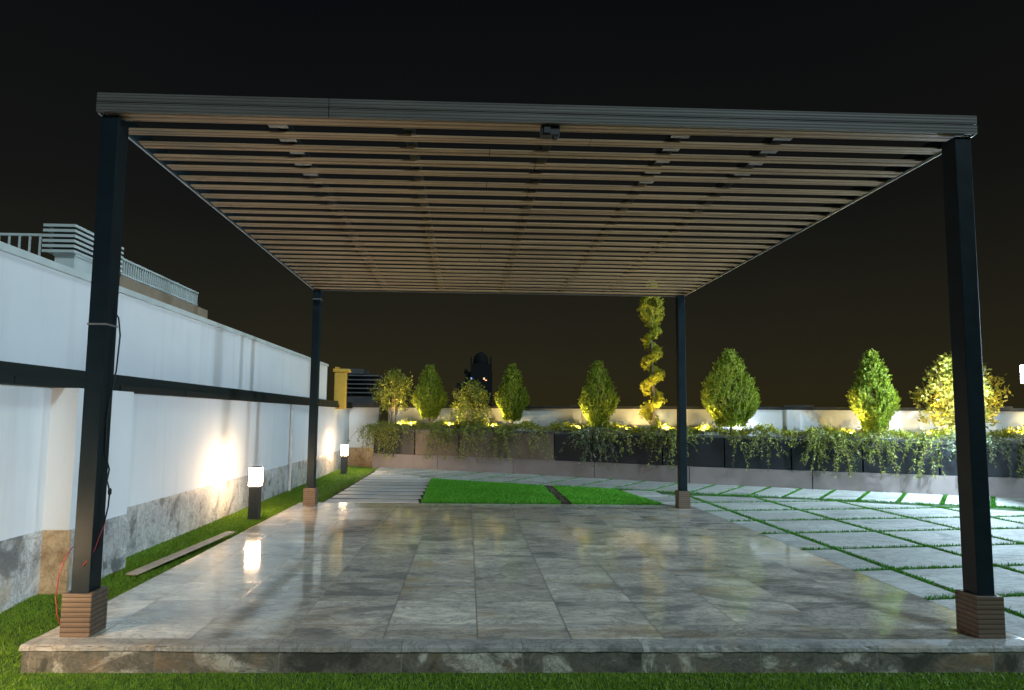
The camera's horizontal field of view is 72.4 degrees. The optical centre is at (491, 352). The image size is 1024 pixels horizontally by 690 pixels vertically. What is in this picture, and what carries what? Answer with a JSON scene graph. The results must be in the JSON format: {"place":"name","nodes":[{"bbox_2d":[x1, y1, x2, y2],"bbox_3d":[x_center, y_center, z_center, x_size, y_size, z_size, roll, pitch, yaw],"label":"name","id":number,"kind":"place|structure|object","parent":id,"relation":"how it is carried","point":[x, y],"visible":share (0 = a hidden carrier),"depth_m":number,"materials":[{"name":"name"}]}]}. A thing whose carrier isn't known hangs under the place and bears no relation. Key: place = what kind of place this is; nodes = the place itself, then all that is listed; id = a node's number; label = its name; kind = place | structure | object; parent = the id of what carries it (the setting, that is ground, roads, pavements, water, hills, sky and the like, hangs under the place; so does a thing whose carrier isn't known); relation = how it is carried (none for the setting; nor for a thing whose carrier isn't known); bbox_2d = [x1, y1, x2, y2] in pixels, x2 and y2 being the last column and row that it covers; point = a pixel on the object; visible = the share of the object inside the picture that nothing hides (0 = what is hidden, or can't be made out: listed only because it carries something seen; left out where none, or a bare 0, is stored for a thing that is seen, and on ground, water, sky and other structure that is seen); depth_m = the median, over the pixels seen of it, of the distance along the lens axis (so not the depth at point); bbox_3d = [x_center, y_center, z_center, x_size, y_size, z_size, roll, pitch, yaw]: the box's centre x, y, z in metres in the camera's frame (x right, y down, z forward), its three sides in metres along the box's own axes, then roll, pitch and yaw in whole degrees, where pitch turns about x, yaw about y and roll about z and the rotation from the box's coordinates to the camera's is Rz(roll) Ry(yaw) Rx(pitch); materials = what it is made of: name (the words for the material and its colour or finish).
{"place":"outdoors","nodes":[
{"label":"outdoors","id":0,"kind":"place"},
{"bbox_2d":[119,275,207,318],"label":"neighbour building","id":1,"kind":"structure","parent":0,"point":[136,286],"depth_m":8.10,"materials":[{"name":"brown plaster"}]},
{"bbox_2d":[0,233,42,255],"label":"railing","id":2,"kind":"object","parent":1,"relation":"on","point":[9,235],"visible":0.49,"depth_m":6.28,"materials":[{"name":"grey metal"}]},
{"bbox_2d":[41,224,123,274],"bbox_3d":[-3.909,-0.916,6.718,0.285,0.400,0.890,1,-5,-2],"label":"chimney","id":3,"kind":"object","parent":1,"relation":"on","point":[71,245],"visible":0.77,"depth_m":6.36,"materials":[{"name":"white paint"}]},
{"bbox_2d":[120,258,198,305],"bbox_3d":[-3.864,-0.790,8.231,0.024,0.189,2.060,1,-5,-2],"label":"railing","id":4,"kind":"object","parent":1,"relation":"on","point":[156,280],"visible":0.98,"depth_m":8.09,"materials":[{"name":"grey metal"}]},
{"bbox_2d":[324,471,430,502],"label":"path","id":5,"kind":"structure","parent":0,"point":[378,487],"depth_m":11.06,"materials":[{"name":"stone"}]},
{"bbox_2d":[456,352,491,405],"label":"tower","id":6,"kind":"structure","parent":0,"point":[481,370],"depth_m":184.80,"materials":[{"name":"concrete"}]},
{"bbox_2d":[0,466,1023,689],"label":"lawn","id":7,"kind":"structure","parent":0,"point":[462,679],"depth_m":3.49,"materials":[{"name":"green plant"}]},
{"bbox_2d":[126,531,234,574],"bbox_3d":[-2.605,1.698,5.995,0.081,0.015,1.700,0,-4,4],"label":"plank","id":8,"kind":"object","parent":7,"relation":"on","point":[142,569],"visible":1,"depth_m":5.79,"materials":[{"name":"grey wood"}]},
{"bbox_2d":[248,466,262,519],"bbox_3d":[-2.761,1.654,8.154,0.150,0.626,0.150,1,-5,-2],"label":"bollard lamp","id":9,"kind":"object","parent":7,"relation":"on","point":[255,489],"visible":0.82,"depth_m":8.10,"materials":[{"name":"black metal"}]},
{"bbox_2d":[340,445,347,473],"bbox_3d":[-3.066,2.239,14.521,0.150,0.626,0.150,1,-5,-2],"label":"bollard lamp","id":10,"kind":"object","parent":7,"relation":"on","point":[344,452],"visible":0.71,"depth_m":14.47,"materials":[{"name":"black"}]},
{"bbox_2d":[0,0,1023,422],"label":"sky","id":11,"kind":"structure","parent":0,"point":[801,315],"materials":[{"name":"black"}]},
{"bbox_2d":[19,502,1023,672],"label":"platform floor","id":12,"kind":"structure","parent":0,"point":[327,587],"depth_m":4.36,"materials":[{"name":"grey tile"}]},
{"bbox_2d":[59,92,1005,637],"bbox_3d":[0.196,0.309,6.637,5.056,2.951,5.590,1,-5,-2],"label":"pergola","id":13,"kind":"object","parent":12,"relation":"on","point":[979,602],"visible":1,"depth_m":4.39,"materials":[{"name":"black metal"}]},
{"bbox_2d":[55,522,105,623],"bbox_3d":[-2.181,1.171,3.703,0.213,0.522,0.042,3,-6,-26],"label":"red cable","id":14,"kind":"object","parent":13,"relation":"attached to","point":[61,569],"visible":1,"depth_m":3.68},
{"bbox_2d":[97,311,120,548],"bbox_3d":[-2.099,0.416,3.843,0.056,1.293,0.039,3,-6,-22],"label":"cable","id":15,"kind":"object","parent":13,"relation":"attached to","point":[109,488],"visible":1,"depth_m":3.83,"materials":[{"name":"black rubber"}]},
{"bbox_2d":[540,125,559,139],"bbox_3d":[0.335,-1.263,4.032,0.110,0.078,0.072,1,-5,-2],"label":"sensor","id":16,"kind":"object","parent":13,"relation":"attached to","point":[552,132],"visible":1,"depth_m":4.01,"materials":[{"name":"black plastic"}]},
{"bbox_2d":[323,467,1023,637],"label":"pavement","id":17,"kind":"structure","parent":0,"point":[1006,581],"depth_m":7.91,"materials":[{"name":"stone"}]},
{"bbox_2d":[421,478,663,504],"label":"grass lawn","id":18,"kind":"structure","parent":17,"relation":"on","point":[576,495],"depth_m":10.51,"materials":[{"name":"green plant"}]},
{"bbox_2d":[544,486,570,503],"bbox_3d":[0.994,2.189,10.777,0.141,0.012,2.540,1,-5,-2],"label":"soil trench","id":19,"kind":"object","parent":17,"relation":"on","point":[555,495],"visible":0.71,"depth_m":10.34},
{"bbox_2d":[547,485,568,502],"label":"pebbles","id":20,"kind":"object","parent":19,"relation":"on","point":[552,490],"visible":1,"depth_m":10.85,"materials":[{"name":"grey stone"}]},
{"bbox_2d":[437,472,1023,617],"bbox_3d":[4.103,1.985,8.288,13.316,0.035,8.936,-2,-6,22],"label":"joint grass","id":21,"kind":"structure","parent":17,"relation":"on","point":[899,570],"depth_m":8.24,"materials":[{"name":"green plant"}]},
{"bbox_2d":[1020,364,1023,383],"bbox_3d":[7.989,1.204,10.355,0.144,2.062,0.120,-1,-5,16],"label":"floodlight","id":22,"kind":"object","parent":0,"point":[1022,372],"visible":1,"depth_m":10.44,"materials":[{"name":"white metal"}]},
{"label":"terrace slab","id":23,"kind":"structure","parent":0,"visible":0},
{"bbox_2d":[0,241,328,399],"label":"boundary wall","id":24,"kind":"structure","parent":23,"relation":"on","point":[44,310],"depth_m":6.26,"materials":[{"name":"white paint"}]},
{"bbox_2d":[0,361,352,612],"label":"garden wall","id":25,"kind":"structure","parent":23,"relation":"on","point":[183,458],"depth_m":6.04,"materials":[{"name":"white paint"}]},
{"bbox_2d":[288,405,293,490],"bbox_3d":[-3.226,1.532,11.214,0.055,1.380,0.056,1,-5,-2],"label":"pipe","id":26,"kind":"object","parent":25,"relation":"attached to","point":[291,430],"visible":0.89,"depth_m":11.20,"materials":[{"name":"paint"}]},
{"bbox_2d":[333,367,350,408],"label":"pillar","id":27,"kind":"structure","parent":25,"relation":"on","point":[340,388],"depth_m":15.13,"materials":[{"name":"yellow paint"}]},
{"bbox_2d":[348,404,379,466],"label":"return wall","id":28,"kind":"structure","parent":23,"relation":"on","point":[361,415],"depth_m":16.80,"materials":[{"name":"white paint"}]},
{"bbox_2d":[372,453,1023,497],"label":"plinth","id":29,"kind":"structure","parent":23,"relation":"on","point":[939,484],"depth_m":12.62,"materials":[{"name":"concrete"}]},
{"bbox_2d":[373,428,414,454],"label":"planter","id":30,"kind":"object","parent":29,"relation":"on","point":[406,447],"visible":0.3,"depth_m":15.80,"materials":[{"name":"concrete"}]},
{"bbox_2d":[346,422,427,456],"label":"trailing plant","id":31,"kind":"object","parent":30,"relation":"on","point":[389,428],"visible":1,"depth_m":15.82,"materials":[{"name":"green plant"}]},
{"bbox_2d":[367,367,418,422],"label":"leafy bush","id":32,"kind":"object","parent":30,"relation":"on","point":[396,391],"visible":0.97,"depth_m":16.25,"materials":[{"name":"green plant"}]},
{"bbox_2d":[376,418,421,427],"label":"ground cover","id":33,"kind":"object","parent":30,"relation":"on","point":[408,423],"visible":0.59,"depth_m":15.99,"materials":[{"name":"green plant"}]},
{"bbox_2d":[415,429,458,455],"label":"planter","id":34,"kind":"object","parent":29,"relation":"on","point":[420,445],"visible":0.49,"depth_m":15.44,"materials":[{"name":"concrete"}]},
{"bbox_2d":[410,364,448,429],"bbox_3d":[-1.411,1.068,15.909,0.906,1.634,0.864,1,-5,-2],"label":"conifer","id":35,"kind":"object","parent":34,"relation":"on","point":[430,408],"visible":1,"depth_m":15.75,"materials":[{"name":"green plant"}]},
{"bbox_2d":[417,417,464,429],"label":"ground cover","id":36,"kind":"object","parent":34,"relation":"on","point":[444,422],"visible":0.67,"depth_m":15.55,"materials":[{"name":"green plant"}]},
{"bbox_2d":[413,423,473,459],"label":"trailing plant","id":37,"kind":"object","parent":34,"relation":"on","point":[445,430],"visible":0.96,"depth_m":15.22,"materials":[{"name":"green plant"}]},
{"bbox_2d":[459,430,505,457],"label":"planter","id":38,"kind":"object","parent":29,"relation":"on","point":[485,447],"visible":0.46,"depth_m":14.94,"materials":[{"name":"concrete"}]},
{"bbox_2d":[448,377,491,429],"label":"leafy bush","id":39,"kind":"object","parent":38,"relation":"on","point":[480,396],"visible":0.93,"depth_m":15.33,"materials":[{"name":"green plant"}]},
{"bbox_2d":[460,420,508,430],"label":"ground cover","id":40,"kind":"object","parent":38,"relation":"on","point":[488,424],"visible":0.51,"depth_m":15.11,"materials":[{"name":"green plant"}]},
{"bbox_2d":[455,422,523,462],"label":"trailing plant","id":41,"kind":"object","parent":38,"relation":"on","point":[480,431],"visible":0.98,"depth_m":14.80,"materials":[{"name":"green plant"}]},
{"bbox_2d":[506,431,554,459],"bbox_3d":[0.887,1.952,14.672,1.129,0.563,0.487,-2,-6,29],"label":"planter","id":42,"kind":"object","parent":29,"relation":"on","point":[524,449],"visible":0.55,"depth_m":14.46,"materials":[{"name":"concrete"}]},
{"bbox_2d":[493,363,529,425],"bbox_3d":[0.434,0.998,15.060,0.819,1.580,0.790,1,-5,-2],"label":"conifer","id":43,"kind":"object","parent":42,"relation":"on","point":[517,399],"visible":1,"depth_m":14.90,"materials":[{"name":"green plant"}]},
{"bbox_2d":[492,425,556,460],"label":"trailing plant","id":44,"kind":"object","parent":42,"relation":"on","point":[540,433],"visible":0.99,"depth_m":14.34,"materials":[{"name":"green plant"}]},
{"bbox_2d":[507,420,561,431],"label":"ground cover","id":45,"kind":"object","parent":42,"relation":"on","point":[532,425],"visible":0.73,"depth_m":14.65,"materials":[{"name":"green plant"}]},
{"bbox_2d":[554,432,606,462],"bbox_3d":[1.856,1.913,14.132,1.138,0.563,0.487,-2,-6,29],"label":"planter","id":46,"kind":"object","parent":29,"relation":"on","point":[569,453],"visible":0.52,"depth_m":13.98,"materials":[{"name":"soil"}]},
{"bbox_2d":[543,425,618,467],"bbox_3d":[1.752,1.849,13.883,1.752,0.870,0.560,-2,-6,30],"label":"trailing plant","id":47,"kind":"object","parent":46,"relation":"on","point":[586,434],"visible":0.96,"depth_m":13.65,"materials":[{"name":"green plant"}]},
{"bbox_2d":[554,420,612,432],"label":"ground cover","id":48,"kind":"object","parent":46,"relation":"on","point":[570,426],"visible":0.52,"depth_m":14.18,"materials":[{"name":"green plant"}]},
{"bbox_2d":[578,360,619,427],"bbox_3d":[2.143,0.912,14.099,0.823,1.536,0.855,5,-7,-36],"label":"conifer","id":49,"kind":"object","parent":46,"relation":"on","point":[599,415],"visible":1,"depth_m":13.94,"materials":[{"name":"green plant"}]},
{"bbox_2d":[607,433,665,464],"bbox_3d":[2.821,1.874,13.585,1.142,0.563,0.487,-2,-6,29],"label":"planter","id":50,"kind":"object","parent":29,"relation":"on","point":[642,455],"visible":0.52,"depth_m":13.36,"materials":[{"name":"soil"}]},
{"bbox_2d":[593,426,672,465],"bbox_3d":[2.751,1.803,13.317,1.683,0.788,0.561,-2,-6,30],"label":"trailing plant","id":51,"kind":"object","parent":50,"relation":"on","point":[612,433],"visible":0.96,"depth_m":13.28,"materials":[{"name":"green plant"}]},
{"bbox_2d":[605,420,664,433],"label":"ground cover","id":52,"kind":"object","parent":50,"relation":"on","point":[636,429],"visible":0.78,"depth_m":13.56,"materials":[{"name":"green plant"}]},
{"bbox_2d":[636,280,666,433],"bbox_3d":[3.116,0.091,13.638,0.587,3.106,0.598,1,-5,-2],"label":"spiral topiary","id":53,"kind":"object","parent":50,"relation":"on","point":[648,410],"visible":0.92,"depth_m":13.57,"materials":[{"name":"green plant"}]},
{"bbox_2d":[662,434,724,467],"bbox_3d":[3.801,1.839,13.078,1.112,0.563,0.488,-2,-6,25],"label":"planter","id":54,"kind":"object","parent":29,"relation":"on","point":[711,454],"visible":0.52,"depth_m":12.79,"materials":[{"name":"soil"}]},
{"bbox_2d":[647,428,712,469],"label":"trailing plant","id":55,"kind":"object","parent":54,"relation":"on","point":[670,437],"visible":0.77,"depth_m":12.81,"materials":[{"name":"green plant"}]},
{"bbox_2d":[661,422,727,435],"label":"ground cover","id":56,"kind":"object","parent":54,"relation":"on","point":[701,428],"visible":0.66,"depth_m":12.91,"materials":[{"name":"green plant"}]},
{"bbox_2d":[724,436,790,469],"bbox_3d":[4.810,1.810,12.642,1.124,0.563,0.487,-1,-6,22],"label":"planter","id":57,"kind":"object","parent":29,"relation":"on","point":[759,461],"visible":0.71,"depth_m":12.41,"materials":[{"name":"stone"}]},
{"bbox_2d":[700,348,761,435],"bbox_3d":[4.428,0.757,12.970,1.101,1.689,1.200,-2,-6,26],"label":"conifer","id":58,"kind":"object","parent":57,"relation":"on","point":[724,417],"visible":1,"depth_m":12.72,"materials":[{"name":"green plant"}]},
{"bbox_2d":[724,423,790,437],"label":"ground cover","id":59,"kind":"object","parent":57,"relation":"on","point":[756,428],"visible":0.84,"depth_m":12.58,"materials":[{"name":"green plant"}]},
{"bbox_2d":[724,429,795,471],"bbox_3d":[4.747,1.741,12.372,1.192,0.751,0.568,-1,-6,22],"label":"trailing plant","id":60,"kind":"object","parent":57,"relation":"on","point":[755,438],"visible":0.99,"depth_m":12.27,"materials":[{"name":"green plant"}]},
{"bbox_2d":[791,437,861,472],"bbox_3d":[5.839,1.785,12.236,1.115,0.563,0.487,-1,-6,22],"label":"planter","id":61,"kind":"object","parent":29,"relation":"on","point":[797,452],"visible":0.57,"depth_m":12.02,"materials":[{"name":"stone"}]},
{"bbox_2d":[787,423,861,438],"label":"ground cover","id":62,"kind":"object","parent":61,"relation":"on","point":[813,428],"visible":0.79,"depth_m":12.18,"materials":[{"name":"green plant"}]},
{"bbox_2d":[775,429,876,477],"bbox_3d":[5.713,1.732,11.995,1.588,0.818,0.558,-1,-6,22],"label":"trailing plant","id":63,"kind":"object","parent":61,"relation":"on","point":[814,437],"visible":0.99,"depth_m":11.85,"materials":[{"name":"green plant"}]},
{"bbox_2d":[861,438,938,474],"bbox_3d":[6.869,1.759,11.828,1.121,0.563,0.487,-1,-6,22],"label":"planter","id":64,"kind":"object","parent":29,"relation":"on","point":[906,464],"visible":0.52,"depth_m":11.60,"materials":[{"name":"stone"}]},
{"bbox_2d":[845,349,900,432],"bbox_3d":[6.564,0.734,12.074,0.851,1.620,0.809,1,-5,-2],"label":"conifer","id":65,"kind":"object","parent":64,"relation":"on","point":[862,398],"visible":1,"depth_m":11.92,"materials":[{"name":"green plant"}]},
{"bbox_2d":[857,425,942,439],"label":"ground cover","id":66,"kind":"object","parent":64,"relation":"on","point":[900,433],"visible":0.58,"depth_m":11.76,"materials":[{"name":"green plant"}]},
{"bbox_2d":[853,431,956,479],"bbox_3d":[6.850,1.710,11.540,1.623,0.808,0.568,-1,-6,22],"label":"trailing plant","id":67,"kind":"object","parent":64,"relation":"on","point":[877,437],"visible":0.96,"depth_m":11.45,"materials":[{"name":"green plant"}]},
{"bbox_2d":[938,440,1018,477],"bbox_3d":[7.905,1.738,11.465,1.123,0.563,0.487,-1,-6,17],"label":"planter","id":68,"kind":"object","parent":29,"relation":"on","point":[1001,469],"visible":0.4,"depth_m":11.17,"materials":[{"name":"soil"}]},
{"bbox_2d":[909,351,1013,430],"bbox_3d":[7.800,0.744,11.619,1.348,1.546,1.384,1,-5,-2],"label":"leafy bush","id":69,"kind":"object","parent":68,"relation":"on","point":[942,369],"visible":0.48,"depth_m":11.55,"materials":[{"name":"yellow plant"}]},
{"bbox_2d":[922,432,1016,477],"bbox_3d":[7.668,1.627,11.236,1.420,0.731,0.577,-1,-5,16],"label":"trailing plant","id":70,"kind":"object","parent":68,"relation":"on","point":[991,444],"visible":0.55,"depth_m":11.06,"materials":[{"name":"green plant"}]},
{"bbox_2d":[934,425,1020,440],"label":"ground cover","id":71,"kind":"object","parent":68,"relation":"on","point":[1004,433],"visible":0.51,"depth_m":11.34,"materials":[{"name":"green plant"}]},
{"bbox_2d":[1012,441,1023,477],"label":"planter","id":72,"kind":"object","parent":29,"relation":"on","point":[1021,459],"visible":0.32,"depth_m":11.08,"materials":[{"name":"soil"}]},
{"bbox_2d":[1002,425,1023,440],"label":"ground cover","id":73,"kind":"object","parent":72,"relation":"on","point":[1020,431],"visible":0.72,"depth_m":11.26,"materials":[{"name":"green plant"}]},
{"bbox_2d":[1010,434,1023,479],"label":"trailing plant","id":74,"kind":"object","parent":72,"relation":"on","point":[1022,456],"visible":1,"depth_m":10.95,"materials":[{"name":"green plant"}]},
{"bbox_2d":[388,405,1023,467],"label":"parapet wall","id":75,"kind":"structure","parent":23,"relation":"on","point":[794,417],"depth_m":13.01,"materials":[{"name":"white paint"}]},
{"label":"ground","id":76,"kind":"structure","parent":0,"visible":0},
{"bbox_2d":[346,369,382,403],"bbox_3d":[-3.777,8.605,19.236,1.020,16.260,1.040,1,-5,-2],"label":"louvred box","id":77,"kind":"object","parent":76,"relation":"on","point":[359,381],"visible":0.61,"depth_m":19.52,"materials":[{"name":"paint"}]}
]}

